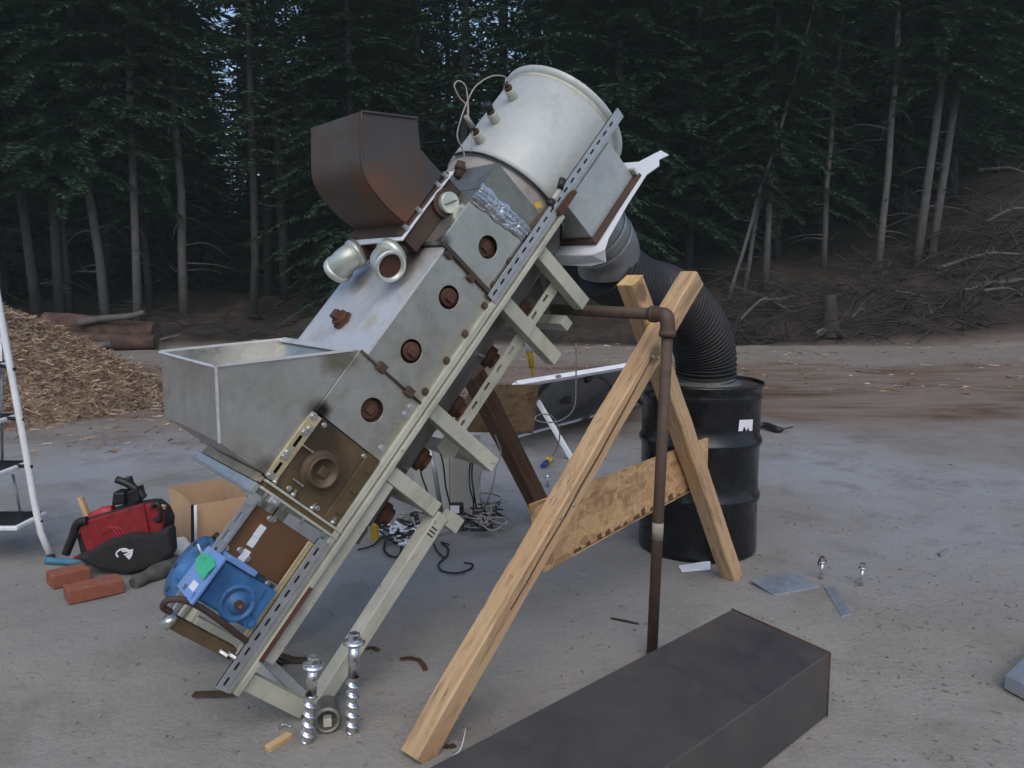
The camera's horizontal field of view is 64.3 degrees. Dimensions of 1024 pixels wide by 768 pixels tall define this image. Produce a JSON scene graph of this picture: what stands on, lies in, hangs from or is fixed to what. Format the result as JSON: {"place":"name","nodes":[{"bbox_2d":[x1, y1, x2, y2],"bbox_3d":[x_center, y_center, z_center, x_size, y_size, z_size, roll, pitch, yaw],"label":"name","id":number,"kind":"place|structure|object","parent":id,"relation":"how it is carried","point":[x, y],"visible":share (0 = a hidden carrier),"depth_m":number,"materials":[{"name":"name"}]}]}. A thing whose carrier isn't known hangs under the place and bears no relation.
{"place":"outdoors","nodes":[
{"label":"outdoors","id":0,"kind":"place"},
{"bbox_2d":[189,0,553,194],"label":"sky","id":1,"kind":"structure","parent":0,"point":[230,12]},
{"bbox_2d":[0,123,1023,767],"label":"ground","id":2,"kind":"structure","parent":0,"point":[912,431],"depth_m":4.01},
{"bbox_2d":[0,292,54,556],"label":"step ladder","id":3,"kind":"object","parent":2,"relation":"on","point":[14,520],"visible":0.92,"depth_m":4.06,"materials":[{"name":"metal"}]},
{"bbox_2d":[0,211,70,302],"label":"fir tree","id":4,"kind":"object","parent":2,"relation":"on","point":[5,254],"visible":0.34,"depth_m":20.54,"materials":[{"name":"green plant"}]},
{"bbox_2d":[0,207,80,290],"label":"fir tree","id":5,"kind":"object","parent":2,"relation":"on","point":[15,280],"visible":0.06,"depth_m":22.43,"materials":[{"name":"green plant"}]},
{"bbox_2d":[7,199,85,293],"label":"fir tree","id":6,"kind":"object","parent":2,"relation":"on","point":[22,288],"visible":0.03,"depth_m":23.77,"materials":[{"name":"green plant"}]},
{"bbox_2d":[0,50,97,305],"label":"fir tree","id":7,"kind":"object","parent":2,"relation":"on","point":[5,260],"visible":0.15,"depth_m":21.32,"materials":[{"name":"green plant"}]},
{"bbox_2d":[0,7,106,305],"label":"fir tree","id":8,"kind":"object","parent":2,"relation":"on","point":[32,210],"visible":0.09,"depth_m":19.30,"materials":[{"name":"green plant"}]},
{"bbox_2d":[44,557,86,565],"bbox_3d":[-2.192,0.879,4.042,0.251,0.036,0.066,0,8,0],"label":"blue pipe","id":9,"kind":"object","parent":2,"relation":"on","point":[58,561],"visible":0.75,"depth_m":4.03,"materials":[{"name":"plastic"}]},
{"bbox_2d":[46,563,90,588],"bbox_3d":[-2.076,0.897,3.813,0.161,0.062,0.105,-7,10,-44],"label":"brick","id":10,"kind":"object","parent":2,"relation":"on","point":[60,577],"visible":0.89,"depth_m":3.78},
{"bbox_2d":[0,0,153,316],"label":"fir tree","id":11,"kind":"object","parent":2,"relation":"on","point":[19,166],"visible":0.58,"depth_m":17.99,"materials":[{"name":"green plant"}]},
{"bbox_2d":[2,300,163,430],"bbox_3d":[-6.600,-0.535,9.108,6.000,1.668,6.000,0,8,0],"label":"wood chip heap","id":12,"kind":"object","parent":2,"relation":"on","point":[63,375],"visible":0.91,"depth_m":8.72,"materials":[{"name":"wood"}]},
{"bbox_2d":[0,0,166,312],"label":"fir tree","id":13,"kind":"object","parent":2,"relation":"on","point":[59,291],"visible":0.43,"depth_m":17.95,"materials":[{"name":"green plant"}]},
{"bbox_2d":[1,0,165,315],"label":"fir tree","id":14,"kind":"object","parent":2,"relation":"on","point":[102,287],"visible":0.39,"depth_m":18.43,"materials":[{"name":"green plant"}]},
{"bbox_2d":[63,574,123,604],"bbox_3d":[-1.876,0.918,3.654,0.224,0.062,0.105,-6,10,-40],"label":"brick","id":15,"kind":"object","parent":2,"relation":"on","point":[91,589],"visible":1,"depth_m":3.62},
{"bbox_2d":[0,0,188,313],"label":"fir tree","id":16,"kind":"object","parent":2,"relation":"on","point":[32,63],"visible":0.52,"depth_m":17.77,"materials":[{"name":"green plant"}]},
{"bbox_2d":[12,204,193,283],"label":"fir tree","id":17,"kind":"object","parent":2,"relation":"on","point":[93,277],"visible":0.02,"depth_m":25.30,"materials":[{"name":"green plant"}]},
{"bbox_2d":[2,16,214,308],"bbox_3d":[-10.305,-11.278,19.798,5.063,19.248,5.036,-1,8,-5],"label":"fir tree","id":18,"kind":"object","parent":2,"relation":"on","point":[122,203],"visible":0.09,"depth_m":20.82,"materials":[{"name":"green plant"}]},
{"bbox_2d":[70,332,158,349],"bbox_3d":[-7.951,-0.844,15.940,1.982,0.358,0.345,0,8,0],"label":"log","id":19,"kind":"object","parent":2,"relation":"on","point":[135,342],"visible":0.63,"depth_m":15.81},
{"bbox_2d":[40,312,160,339],"bbox_3d":[-8.185,-1.113,16.203,2.212,0.630,0.557,0,8,0],"label":"log","id":20,"kind":"object","parent":19,"relation":"on","point":[118,327],"visible":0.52,"depth_m":15.99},
{"bbox_2d":[77,310,145,326],"bbox_3d":[-7.808,-1.276,15.882,1.326,0.336,0.173,0,8,0],"label":"log","id":21,"kind":"object","parent":20,"relation":"on","point":[93,320],"visible":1,"depth_m":15.83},
{"bbox_2d":[61,498,176,572],"bbox_3d":[-1.896,0.731,3.983,0.539,0.362,0.231,0,8,0],"label":"tool bag","id":22,"kind":"object","parent":2,"relation":"on","point":[140,535],"visible":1,"depth_m":3.89,"materials":[{"name":"red fabric"}]},
{"bbox_2d":[112,476,146,506],"bbox_3d":[-1.870,0.531,3.998,0.153,0.159,0.110,0,8,0],"label":"power tool","id":23,"kind":"object","parent":22,"relation":"in","point":[133,494],"visible":0.98,"depth_m":3.98,"materials":[{"name":"black plastic"}]},
{"bbox_2d":[8,0,235,272],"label":"fir tree","id":24,"kind":"object","parent":2,"relation":"on","point":[115,235],"visible":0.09,"depth_m":22.43,"materials":[{"name":"green plant"}]},
{"bbox_2d":[0,0,245,320],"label":"fir tree","id":25,"kind":"object","parent":2,"relation":"on","point":[145,24],"visible":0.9,"depth_m":17.99,"materials":[{"name":"green plant"}]},
{"bbox_2d":[32,50,225,289],"bbox_3d":[-11.732,-13.408,23.890,6.221,21.646,6.400,2,8,13],"label":"fir tree","id":26,"kind":"object","parent":2,"relation":"on","point":[120,263],"visible":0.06,"depth_m":24.51,"materials":[{"name":"green plant"}]},
{"bbox_2d":[30,0,244,308],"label":"fir tree","id":27,"kind":"object","parent":2,"relation":"on","point":[154,196],"visible":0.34,"depth_m":19.99,"materials":[{"name":"green plant"}]},
{"bbox_2d":[129,555,178,588],"bbox_3d":[-1.684,0.890,3.862,0.096,0.088,0.269,2,8,18],"label":"work glove","id":28,"kind":"object","parent":2,"relation":"on","point":[157,571],"visible":0.88,"depth_m":3.82,"materials":[{"name":"grey fabric"}]},
{"bbox_2d":[64,0,284,316],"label":"fir tree","id":29,"kind":"object","parent":2,"relation":"on","point":[182,270],"visible":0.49,"depth_m":19.11,"materials":[{"name":"green plant"}]},
{"bbox_2d":[138,6,232,286],"bbox_3d":[-10.150,-13.698,22.249,4.633,22.136,5.017,-5,10,-29],"label":"fir tree","id":30,"kind":"object","parent":2,"relation":"on","point":[164,260],"visible":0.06,"depth_m":23.81,"materials":[{"name":"green plant"}]},
{"bbox_2d":[144,0,248,279],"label":"fir tree","id":31,"kind":"object","parent":2,"relation":"on","point":[195,103],"visible":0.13,"depth_m":21.97,"materials":[{"name":"green plant"}]},
{"bbox_2d":[152,66,246,287],"bbox_3d":[-9.540,-6.488,24.837,2.777,7.389,2.773,-5,9,-36],"label":"fir tree","id":32,"kind":"object","parent":2,"relation":"on","point":[196,230],"visible":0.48,"depth_m":24.91,"materials":[{"name":"green plant"}]},
{"bbox_2d":[169,479,247,542],"bbox_3d":[-1.675,0.710,4.519,0.326,0.248,0.494,-5,9,-35],"label":"cardboard carton","id":33,"kind":"object","parent":2,"relation":"on","point":[219,503],"visible":0.69,"depth_m":4.41,"materials":[{"name":"brown cardboard"}]},
{"bbox_2d":[171,53,246,269],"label":"fir tree","id":34,"kind":"object","parent":2,"relation":"on","point":[207,195],"visible":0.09,"depth_m":29.03,"materials":[{"name":"green plant"}]},
{"bbox_2d":[176,71,246,276],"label":"fir tree","id":35,"kind":"object","parent":2,"relation":"on","point":[219,208],"visible":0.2,"depth_m":26.70,"materials":[{"name":"green plant"}]},
{"bbox_2d":[212,59,258,256],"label":"fir tree","id":36,"kind":"object","parent":2,"relation":"on","point":[231,164],"visible":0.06,"depth_m":32.40,"materials":[{"name":"green plant"}]},
{"bbox_2d":[150,0,331,295],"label":"fir tree","id":37,"kind":"object","parent":2,"relation":"on","point":[268,274],"visible":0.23,"depth_m":21.96,"materials":[{"name":"green plant"}]},
{"bbox_2d":[161,0,337,322],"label":"fir tree","id":38,"kind":"object","parent":2,"relation":"on","point":[248,44],"visible":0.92,"depth_m":18.84,"materials":[{"name":"green plant"}]},
{"bbox_2d":[205,64,298,287],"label":"fir tree","id":39,"kind":"object","parent":2,"relation":"on","point":[243,206],"visible":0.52,"depth_m":24.39,"materials":[{"name":"green plant"}]},
{"bbox_2d":[193,0,311,275],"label":"fir tree","id":40,"kind":"object","parent":2,"relation":"on","point":[271,140],"visible":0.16,"depth_m":23.07,"materials":[{"name":"green plant"}]},
{"bbox_2d":[215,69,297,263],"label":"fir tree","id":41,"kind":"object","parent":2,"relation":"on","point":[239,197],"visible":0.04,"depth_m":28.70,"materials":[{"name":"green plant"}]},
{"bbox_2d":[242,94,309,276],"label":"fir tree","id":42,"kind":"object","parent":2,"relation":"on","point":[289,232],"visible":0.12,"depth_m":25.72,"materials":[{"name":"green plant"}]},
{"bbox_2d":[179,0,375,300],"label":"fir tree","id":43,"kind":"object","parent":2,"relation":"on","point":[285,284],"visible":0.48,"depth_m":20.27,"materials":[{"name":"green plant"}]},
{"bbox_2d":[265,732,291,751],"bbox_3d":[-0.713,1.094,2.490,0.028,0.018,0.088,5,9,31],"label":"wood offcut","id":44,"kind":"object","parent":2,"relation":"on","point":[278,742],"visible":1,"depth_m":2.48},
{"bbox_2d":[259,87,314,272],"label":"fir tree","id":45,"kind":"object","parent":2,"relation":"on","point":[304,244],"visible":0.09,"depth_m":27.32,"materials":[{"name":"green plant"}]},
{"bbox_2d":[276,653,307,665],"bbox_3d":[-0.831,1.060,3.015,0.137,0.123,0.061,0,8,0],"label":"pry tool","id":46,"kind":"object","parent":2,"relation":"on","point":[283,658],"visible":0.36,"depth_m":3.01,"materials":[{"name":"brown metal"}]},
{"bbox_2d":[236,2,365,293],"bbox_3d":[-5.414,-12.193,21.595,4.108,19.630,4.449,-2,7,-11],"label":"fir tree","id":47,"kind":"object","parent":2,"relation":"on","point":[322,279],"visible":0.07,"depth_m":22.64,"materials":[{"name":"green plant"}]},
{"bbox_2d":[272,65,340,272],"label":"fir tree","id":48,"kind":"object","parent":2,"relation":"on","point":[309,247],"visible":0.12,"depth_m":25.32,"materials":[{"name":"green plant"}]},
{"bbox_2d":[300,654,324,745],"bbox_3d":[-0.607,0.961,2.470,0.083,0.289,0.068,0,8,0],"label":"screw anchor","id":49,"kind":"object","parent":2,"relation":"on","point":[313,665],"visible":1,"depth_m":2.46,"materials":[{"name":"metal"}]},
{"bbox_2d":[314,695,340,733],"bbox_3d":[-0.589,1.055,2.595,0.084,0.092,0.130,-2,8,-14],"label":"pipe coupling","id":50,"kind":"object","parent":2,"relation":"on","point":[327,719],"visible":0.96,"depth_m":2.56,"materials":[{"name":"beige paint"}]},
{"bbox_2d":[231,0,442,265],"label":"fir tree","id":51,"kind":"object","parent":2,"relation":"on","point":[294,155],"visible":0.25,"depth_m":20.08,"materials":[{"name":"green plant"}]},
{"bbox_2d":[244,0,444,328],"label":"fir tree","id":52,"kind":"object","parent":2,"relation":"on","point":[359,44],"visible":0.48,"depth_m":18.73,"materials":[{"name":"green plant"}]},
{"bbox_2d":[343,631,364,735],"bbox_3d":[-0.486,0.931,2.526,0.069,0.334,0.068,0,8,0],"label":"screw anchor","id":53,"kind":"object","parent":2,"relation":"on","point":[354,641],"visible":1,"depth_m":2.51,"materials":[{"name":"metal"}]},
{"bbox_2d":[276,0,443,288],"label":"fir tree","id":54,"kind":"object","parent":2,"relation":"on","point":[299,221],"visible":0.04,"depth_m":22.17,"materials":[{"name":"green plant"}]},
{"bbox_2d":[379,511,424,545],"bbox_3d":[-0.593,0.792,4.535,0.356,0.074,0.744,0,8,0],"label":"wire clutter","id":55,"kind":"object","parent":2,"relation":"on","point":[393,529],"visible":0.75,"depth_m":4.48,"materials":[{"name":"white plastic"}]},
{"bbox_2d":[158,65,668,717],"bbox_3d":[-0.398,-0.146,2.993,0.712,2.520,1.374,10,-29,52],"label":"feed conveyor machine","id":56,"kind":"object","parent":2,"relation":"on","point":[338,411],"visible":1,"depth_m":2.77,"materials":[{"name":"beige paint"}]},
{"bbox_2d":[331,0,510,153],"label":"fir tree","id":57,"kind":"object","parent":2,"relation":"on","point":[423,128],"visible":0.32,"depth_m":21.05,"materials":[{"name":"green plant"}]},
{"bbox_2d":[375,0,475,164],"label":"fir tree","id":58,"kind":"object","parent":2,"relation":"on","point":[426,73],"visible":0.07,"depth_m":23.55,"materials":[{"name":"green plant"}]},
{"bbox_2d":[429,450,442,511],"bbox_3d":[-0.439,0.543,4.661,0.089,0.380,0.028,0,8,0],"label":"conduit pipe","id":59,"kind":"object","parent":2,"relation":"on","point":[436,480],"visible":0.74,"depth_m":4.65,"materials":[{"name":"metal"}]},
{"bbox_2d":[375,0,499,167],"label":"fir tree","id":60,"kind":"object","parent":2,"relation":"on","point":[449,154],"visible":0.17,"depth_m":22.33,"materials":[{"name":"green plant"}]},
{"bbox_2d":[424,53,454,172],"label":"fir tree","id":61,"kind":"object","parent":2,"relation":"on","point":[433,151],"visible":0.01,"depth_m":25.80,"materials":[{"name":"green plant"}]},
{"bbox_2d":[414,431,480,513],"bbox_3d":[-0.395,0.538,4.932,0.362,0.480,0.198,3,8,22],"label":"electrical enclosure","id":62,"kind":"object","parent":2,"relation":"on","point":[457,476],"visible":0.27,"depth_m":4.87,"materials":[{"name":"paint"}]},
{"bbox_2d":[414,451,449,510],"bbox_3d":[-0.481,0.547,4.867,0.241,0.420,0.009,3,8,22],"label":"door","id":63,"kind":"structure","parent":62,"relation":"in","point":[427,474],"depth_m":4.85,"materials":[{"name":"paint"}]},
{"bbox_2d":[378,0,569,166],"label":"fir tree","id":64,"kind":"object","parent":2,"relation":"on","point":[465,37],"visible":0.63,"depth_m":20.02,"materials":[{"name":"green plant"}]},
{"bbox_2d":[458,502,508,531],"bbox_3d":[-0.182,0.770,4.748,0.325,0.060,0.689,0,8,0],"label":"cable heap","id":65,"kind":"object","parent":2,"relation":"on","point":[478,519],"visible":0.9,"depth_m":4.65,"materials":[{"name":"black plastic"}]},
{"bbox_2d":[431,0,562,152],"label":"fir tree","id":66,"kind":"object","parent":2,"relation":"on","point":[482,37],"visible":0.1,"depth_m":22.97,"materials":[{"name":"green plant"}]},
{"bbox_2d":[455,366,546,507],"bbox_3d":[-0.098,0.357,4.570,0.344,0.997,0.769,6,9,36],"label":"weathered trestle","id":67,"kind":"object","parent":2,"relation":"on","point":[505,414],"visible":0.77,"depth_m":4.55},
{"bbox_2d":[405,0,598,142],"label":"fir tree","id":68,"kind":"object","parent":2,"relation":"on","point":[502,53],"visible":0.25,"depth_m":20.90,"materials":[{"name":"green plant"}]},
{"bbox_2d":[0,343,1023,745],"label":"wood litter","id":69,"kind":"object","parent":2,"relation":"on","point":[884,389],"visible":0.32,"depth_m":8.21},
{"bbox_2d":[1,437,1023,767],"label":"grit","id":70,"kind":"object","parent":2,"relation":"on","point":[647,623],"visible":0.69,"depth_m":3.09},
{"bbox_2d":[480,0,605,280],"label":"fir tree","id":71,"kind":"object","parent":2,"relation":"on","point":[535,34],"visible":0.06,"depth_m":22.13,"materials":[{"name":"green plant"}]},
{"bbox_2d":[534,343,576,457],"bbox_3d":[0.237,0.181,5.361,0.232,1.045,1.793,0,8,0],"label":"pale cable","id":72,"kind":"object","parent":2,"relation":"on","point":[554,421],"visible":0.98,"depth_m":4.46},
{"bbox_2d":[90,178,1023,345],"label":"brush","id":73,"kind":"object","parent":2,"relation":"on","point":[950,231],"visible":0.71,"depth_m":18.28,"materials":[{"name":"plant"}]},
{"bbox_2d":[936,223,1023,269],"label":"dead branch","id":74,"kind":"object","parent":73,"relation":"on","point":[958,261],"visible":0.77,"depth_m":19.28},
{"bbox_2d":[470,0,644,298],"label":"fir tree","id":75,"kind":"object","parent":2,"relation":"on","point":[546,44],"visible":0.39,"depth_m":19.18,"materials":[{"name":"green plant"}]},
{"bbox_2d":[401,271,742,763],"bbox_3d":[0.375,0.316,3.066,0.200,1.470,2.046,7,11,44],"label":"wooden trestle","id":76,"kind":"object","parent":2,"relation":"on","point":[577,510],"visible":0.91,"depth_m":3.01,"materials":[{"name":"brown wood"}]},
{"bbox_2d":[512,363,641,459],"bbox_3d":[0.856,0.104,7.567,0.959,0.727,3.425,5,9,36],"label":"folding table","id":77,"kind":"object","parent":2,"relation":"on","point":[556,397],"visible":0.5,"depth_m":6.96,"materials":[{"name":"white paint"}]},
{"bbox_2d":[549,304,675,653],"bbox_3d":[0.369,0.348,3.186,0.061,1.316,0.650,-6,9,-37],"label":"rusty pipe prop","id":78,"kind":"object","parent":2,"relation":"on","point":[664,317],"visible":0.98,"depth_m":2.96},
{"bbox_2d":[484,0,756,261],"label":"fir tree","id":79,"kind":"object","parent":2,"relation":"on","point":[585,37],"visible":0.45,"depth_m":19.09,"materials":[{"name":"green plant"}]},
{"bbox_2d":[430,608,830,767],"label":"steel box section","id":80,"kind":"object","parent":2,"relation":"on","point":[732,688],"visible":1,"depth_m":2.33,"materials":[{"name":"metal"}]},
{"bbox_2d":[553,1,716,262],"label":"fir tree","id":81,"kind":"object","parent":2,"relation":"on","point":[643,247],"visible":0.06,"depth_m":20.72,"materials":[{"name":"green plant"}]},
{"bbox_2d":[582,3,755,241],"bbox_3d":[4.724,-12.930,22.337,6.068,17.925,5.875,-5,9,-32],"label":"fir tree","id":82,"kind":"object","parent":2,"relation":"on","point":[720,63],"visible":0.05,"depth_m":22.79,"materials":[{"name":"green plant"}]},
{"bbox_2d":[679,561,709,571],"bbox_3d":[0.904,0.893,3.987,0.199,0.012,0.093,-2,8,-15],"label":"paper scrap","id":83,"kind":"object","parent":2,"relation":"on","point":[701,566],"visible":1,"depth_m":3.99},
{"bbox_2d":[639,375,764,563],"bbox_3d":[0.985,0.410,4.291,0.632,0.903,0.632,0,8,0],"label":"steel drum","id":84,"kind":"object","parent":2,"relation":"on","point":[726,420],"visible":0.58,"depth_m":4.04,"materials":[{"name":"black paint"}]},
{"bbox_2d":[579,249,736,384],"bbox_3d":[0.749,-0.324,3.938,1.027,0.751,0.327,-7,10,-43],"label":"duct hose","id":85,"kind":"object","parent":84,"relation":"on","point":[704,348],"visible":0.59,"depth_m":3.94,"materials":[{"name":"plastic"}]},
{"bbox_2d":[615,0,813,270],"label":"fir tree","id":86,"kind":"object","parent":2,"relation":"on","point":[692,118],"visible":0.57,"depth_m":19.99,"materials":[{"name":"green plant"}]},
{"bbox_2d":[646,0,784,217],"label":"fir tree","id":87,"kind":"object","parent":2,"relation":"on","point":[702,191],"visible":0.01,"depth_m":23.64,"materials":[{"name":"green plant"}]},
{"bbox_2d":[717,0,831,303],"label":"fir tree","id":88,"kind":"object","parent":2,"relation":"on","point":[767,168],"visible":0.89,"depth_m":17.70,"materials":[{"name":"green plant"}]},
{"bbox_2d":[720,0,828,291],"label":"fir tree","id":89,"kind":"object","parent":2,"relation":"on","point":[752,241],"visible":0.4,"depth_m":18.31,"materials":[{"name":"green plant"}]},
{"bbox_2d":[693,0,867,288],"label":"fir tree","id":90,"kind":"object","parent":2,"relation":"on","point":[770,19],"visible":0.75,"depth_m":17.91,"materials":[{"name":"green plant"}]},
{"bbox_2d":[750,572,818,595],"bbox_3d":[1.256,0.916,3.760,0.255,0.030,0.171,-3,8,-22],"label":"steel plate","id":91,"kind":"object","parent":2,"relation":"on","point":[782,584],"visible":1,"depth_m":3.74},
{"bbox_2d":[687,0,902,260],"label":"fir tree","id":92,"kind":"object","parent":2,"relation":"on","point":[799,180],"visible":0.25,"depth_m":20.29,"materials":[{"name":"green plant"}]},
{"bbox_2d":[721,0,937,249],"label":"fir tree","id":93,"kind":"object","parent":2,"relation":"on","point":[860,154],"visible":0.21,"depth_m":21.20,"materials":[{"name":"green plant"}]},
{"bbox_2d":[812,294,851,341],"bbox_3d":[6.867,-1.429,17.364,1.188,0.962,1.244,0,8,0],"label":"tree stump","id":94,"kind":"object","parent":2,"relation":"on","point":[830,307],"visible":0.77,"depth_m":17.22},
{"bbox_2d":[824,587,851,616],"bbox_3d":[1.430,0.953,3.573,0.049,0.006,0.339,1,8,9],"label":"steel strip","id":95,"kind":"object","parent":2,"relation":"on","point":[839,603],"visible":1,"depth_m":3.55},
{"bbox_2d":[778,0,899,268],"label":"fir tree","id":96,"kind":"object","parent":2,"relation":"on","point":[843,18],"visible":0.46,"depth_m":19.60,"materials":[{"name":"green plant"}]},
{"bbox_2d":[801,2,912,214],"bbox_3d":[9.361,-12.085,23.438,5.448,14.506,5.394,6,10,39],"label":"fir tree","id":97,"kind":"object","parent":2,"relation":"on","point":[840,183],"visible":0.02,"depth_m":22.97,"materials":[{"name":"green plant"}]},
{"bbox_2d":[782,0,948,222],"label":"fir tree","id":98,"kind":"object","parent":2,"relation":"on","point":[848,208],"visible":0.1,"depth_m":22.21,"materials":[{"name":"green plant"}]},
{"bbox_2d":[812,0,997,274],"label":"fir tree","id":99,"kind":"object","parent":2,"relation":"on","point":[901,29],"visible":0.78,"depth_m":18.92,"materials":[{"name":"green plant"}]},
{"bbox_2d":[838,3,1001,209],"bbox_3d":[11.114,-11.054,22.432,4.673,12.541,4.712,-4,9,-29],"label":"fir tree","id":100,"kind":"object","parent":2,"relation":"on","point":[919,171],"visible":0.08,"depth_m":22.62,"materials":[{"name":"green plant"}]},
{"bbox_2d":[831,0,1023,229],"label":"fir tree","id":101,"kind":"object","parent":2,"relation":"on","point":[905,153],"visible":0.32,"depth_m":21.12,"materials":[{"name":"green plant"}]},
{"bbox_2d":[832,0,1023,270],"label":"fir tree","id":102,"kind":"object","parent":2,"relation":"on","point":[942,88],"visible":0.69,"depth_m":18.79,"materials":[{"name":"green plant"}]},
{"bbox_2d":[846,0,1023,264],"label":"fir tree","id":103,"kind":"object","parent":2,"relation":"on","point":[956,97],"visible":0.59,"depth_m":19.17,"materials":[{"name":"green plant"}]},
{"bbox_2d":[855,0,1023,201],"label":"fir tree","id":104,"kind":"object","parent":2,"relation":"on","point":[953,165],"visible":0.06,"depth_m":21.80,"materials":[{"name":"green plant"}]},
{"bbox_2d":[869,13,1023,181],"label":"fir tree","id":105,"kind":"object","parent":2,"relation":"on","point":[992,129],"visible":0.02,"depth_m":23.48,"materials":[{"name":"green plant"}]},
{"bbox_2d":[936,1,1023,172],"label":"fir tree","id":106,"kind":"object","parent":2,"relation":"on","point":[1004,120],"visible":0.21,"depth_m":23.34,"materials":[{"name":"green plant"}]},
{"bbox_2d":[1004,658,1023,698],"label":"steel channel","id":107,"kind":"object","parent":2,"relation":"on","point":[1014,679],"visible":1,"depth_m":2.81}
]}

